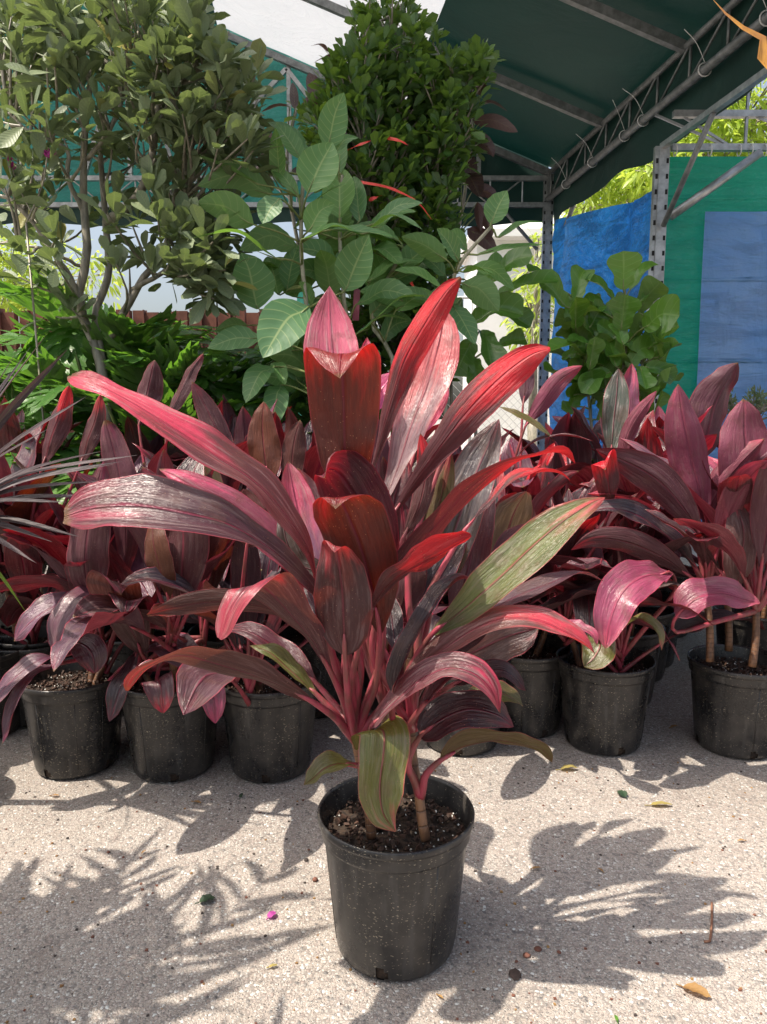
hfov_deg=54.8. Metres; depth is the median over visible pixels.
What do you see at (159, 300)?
sky
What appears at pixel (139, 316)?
sheet fence
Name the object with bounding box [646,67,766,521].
tarpaulin wall
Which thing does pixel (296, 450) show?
potted cordyline
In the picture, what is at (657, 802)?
fallen leaf
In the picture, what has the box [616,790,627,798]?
fallen leaf
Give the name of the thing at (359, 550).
potted cordyline
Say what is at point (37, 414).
split leaf philodendron
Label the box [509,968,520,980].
pebble
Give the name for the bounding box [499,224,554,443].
broadleaf tree
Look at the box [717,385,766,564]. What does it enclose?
shrub
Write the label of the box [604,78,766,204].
broadleaf tree
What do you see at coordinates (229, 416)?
potted cordyline
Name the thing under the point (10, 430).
potted cordyline
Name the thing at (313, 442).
potted cordyline
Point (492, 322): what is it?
white building
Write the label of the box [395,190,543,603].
leaved ficus
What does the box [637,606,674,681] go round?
nursery pot
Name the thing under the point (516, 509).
potted cordyline
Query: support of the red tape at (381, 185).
attached to the dense ficus bush at (383, 73)
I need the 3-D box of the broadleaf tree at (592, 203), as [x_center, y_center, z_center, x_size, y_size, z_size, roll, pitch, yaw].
[3.271,-2.805,10.211,2.076,4.830,2.068,0,8,0]
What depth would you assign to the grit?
1.48 m
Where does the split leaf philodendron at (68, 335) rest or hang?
on the ground
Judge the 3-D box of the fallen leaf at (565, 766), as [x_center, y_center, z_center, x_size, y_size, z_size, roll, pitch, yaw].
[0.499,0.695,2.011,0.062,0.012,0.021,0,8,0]
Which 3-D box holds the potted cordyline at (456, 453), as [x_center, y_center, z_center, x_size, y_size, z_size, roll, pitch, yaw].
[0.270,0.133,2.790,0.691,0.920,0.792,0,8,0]
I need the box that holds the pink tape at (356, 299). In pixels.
[352,289,359,320]
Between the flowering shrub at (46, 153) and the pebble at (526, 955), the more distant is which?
the flowering shrub at (46, 153)
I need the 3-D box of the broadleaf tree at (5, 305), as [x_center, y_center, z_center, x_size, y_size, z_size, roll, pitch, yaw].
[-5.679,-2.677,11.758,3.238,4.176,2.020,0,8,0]
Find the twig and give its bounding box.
[704,902,712,942]
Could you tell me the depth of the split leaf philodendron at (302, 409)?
2.94 m
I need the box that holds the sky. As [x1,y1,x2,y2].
[0,12,766,418]
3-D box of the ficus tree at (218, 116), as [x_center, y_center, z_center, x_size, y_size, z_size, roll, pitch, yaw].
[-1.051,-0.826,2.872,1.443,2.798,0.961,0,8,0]
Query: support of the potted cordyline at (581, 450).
on the ground
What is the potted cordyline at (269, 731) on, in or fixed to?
on the ground
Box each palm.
[0,572,25,611]
[714,1,766,68]
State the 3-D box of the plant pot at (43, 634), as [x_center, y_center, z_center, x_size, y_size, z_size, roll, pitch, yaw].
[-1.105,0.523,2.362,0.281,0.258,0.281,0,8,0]
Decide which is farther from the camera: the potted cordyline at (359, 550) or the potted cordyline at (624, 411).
the potted cordyline at (624, 411)
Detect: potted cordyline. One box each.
[0,385,105,649]
[0,397,88,625]
[0,487,197,779]
[42,440,183,714]
[50,420,267,782]
[53,416,187,594]
[63,276,604,980]
[120,487,320,782]
[133,353,285,715]
[170,395,291,619]
[192,382,353,718]
[280,424,390,481]
[364,420,438,714]
[420,471,603,755]
[433,449,672,737]
[435,428,538,616]
[435,464,764,755]
[500,365,604,639]
[501,406,601,640]
[552,405,700,667]
[555,363,716,704]
[571,384,766,759]
[681,363,766,650]
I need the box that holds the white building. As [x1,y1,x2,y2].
[460,213,567,454]
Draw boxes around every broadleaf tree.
[0,224,124,320]
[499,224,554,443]
[553,138,691,225]
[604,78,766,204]
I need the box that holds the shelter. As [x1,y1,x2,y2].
[0,0,766,450]
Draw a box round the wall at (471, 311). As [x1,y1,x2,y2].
[348,296,550,448]
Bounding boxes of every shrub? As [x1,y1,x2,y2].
[7,148,55,436]
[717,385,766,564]
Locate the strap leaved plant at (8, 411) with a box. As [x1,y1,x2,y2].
[0,330,134,562]
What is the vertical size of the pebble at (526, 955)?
0.007 m
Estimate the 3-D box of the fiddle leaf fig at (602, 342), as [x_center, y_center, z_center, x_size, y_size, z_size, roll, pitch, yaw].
[0.944,-0.281,3.221,0.698,1.627,0.463,0,8,0]
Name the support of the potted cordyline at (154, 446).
on the ground
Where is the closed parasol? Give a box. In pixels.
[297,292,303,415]
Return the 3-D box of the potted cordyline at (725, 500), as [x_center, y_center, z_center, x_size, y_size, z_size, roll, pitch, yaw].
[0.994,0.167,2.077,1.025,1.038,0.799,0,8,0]
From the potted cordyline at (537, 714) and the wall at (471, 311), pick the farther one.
the wall at (471, 311)
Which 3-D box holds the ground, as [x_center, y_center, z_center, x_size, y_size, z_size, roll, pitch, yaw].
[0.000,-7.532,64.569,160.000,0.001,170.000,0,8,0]
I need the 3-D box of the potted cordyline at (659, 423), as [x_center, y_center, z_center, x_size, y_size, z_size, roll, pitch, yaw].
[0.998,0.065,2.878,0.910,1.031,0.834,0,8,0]
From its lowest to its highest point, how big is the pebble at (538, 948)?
0.006 m
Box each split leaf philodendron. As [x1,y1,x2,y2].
[0,265,271,499]
[0,327,168,628]
[1,341,303,632]
[44,330,312,623]
[163,385,391,624]
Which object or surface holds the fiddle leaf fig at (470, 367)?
on the ground
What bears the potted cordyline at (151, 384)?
on the ground
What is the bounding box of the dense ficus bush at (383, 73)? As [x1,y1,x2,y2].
[284,0,505,433]
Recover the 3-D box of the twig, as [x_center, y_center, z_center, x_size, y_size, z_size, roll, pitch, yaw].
[0.621,0.778,1.404,0.013,0.006,0.128,4,9,29]
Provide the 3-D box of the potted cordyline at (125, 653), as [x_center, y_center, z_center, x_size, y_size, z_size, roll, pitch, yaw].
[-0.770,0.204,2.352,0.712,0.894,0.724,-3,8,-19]
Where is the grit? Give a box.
[0,761,766,1023]
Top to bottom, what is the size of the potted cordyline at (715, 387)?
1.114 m
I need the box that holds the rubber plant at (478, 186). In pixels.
[255,43,517,274]
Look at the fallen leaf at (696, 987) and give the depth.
1.24 m
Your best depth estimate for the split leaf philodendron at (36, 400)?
2.71 m
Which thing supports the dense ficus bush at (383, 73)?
on the ground
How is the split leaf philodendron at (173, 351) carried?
on the ground
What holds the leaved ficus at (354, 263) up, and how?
on the ground
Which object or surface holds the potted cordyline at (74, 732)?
on the ground
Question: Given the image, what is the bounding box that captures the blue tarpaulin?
[549,191,651,447]
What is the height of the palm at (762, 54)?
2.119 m
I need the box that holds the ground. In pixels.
[0,419,766,1023]
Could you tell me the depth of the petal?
1.42 m
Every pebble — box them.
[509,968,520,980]
[523,952,530,957]
[534,946,541,951]
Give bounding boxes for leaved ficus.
[194,93,447,670]
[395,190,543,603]
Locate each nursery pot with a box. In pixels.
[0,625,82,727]
[0,634,28,736]
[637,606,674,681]
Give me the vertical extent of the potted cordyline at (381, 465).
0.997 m
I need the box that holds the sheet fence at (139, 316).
[0,308,273,463]
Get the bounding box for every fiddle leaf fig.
[449,246,558,435]
[526,251,683,428]
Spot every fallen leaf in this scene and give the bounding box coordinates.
[195,894,214,903]
[556,765,577,769]
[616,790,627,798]
[644,801,671,805]
[676,982,710,996]
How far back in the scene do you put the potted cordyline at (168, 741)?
1.85 m
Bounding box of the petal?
[266,911,275,919]
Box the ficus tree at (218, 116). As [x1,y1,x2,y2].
[0,0,288,631]
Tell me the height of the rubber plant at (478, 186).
2.867 m
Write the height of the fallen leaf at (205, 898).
0.010 m
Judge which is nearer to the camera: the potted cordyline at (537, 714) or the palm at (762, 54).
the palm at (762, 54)
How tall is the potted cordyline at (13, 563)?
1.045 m
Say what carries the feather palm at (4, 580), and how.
on the ground
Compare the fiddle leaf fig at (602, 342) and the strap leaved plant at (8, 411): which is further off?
the fiddle leaf fig at (602, 342)
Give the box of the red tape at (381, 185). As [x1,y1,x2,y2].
[347,137,429,285]
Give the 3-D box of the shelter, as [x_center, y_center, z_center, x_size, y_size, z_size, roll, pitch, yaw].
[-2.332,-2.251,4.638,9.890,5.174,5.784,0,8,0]
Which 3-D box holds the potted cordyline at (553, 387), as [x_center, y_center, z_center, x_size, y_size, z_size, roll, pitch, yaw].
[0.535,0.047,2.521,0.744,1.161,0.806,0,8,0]
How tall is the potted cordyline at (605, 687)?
0.821 m
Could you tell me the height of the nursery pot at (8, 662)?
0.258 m
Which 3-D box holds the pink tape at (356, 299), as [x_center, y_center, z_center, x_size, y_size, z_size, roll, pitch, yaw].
[-0.108,-0.852,2.950,0.032,0.176,0.026,0,8,0]
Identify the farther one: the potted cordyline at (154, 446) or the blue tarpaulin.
the blue tarpaulin

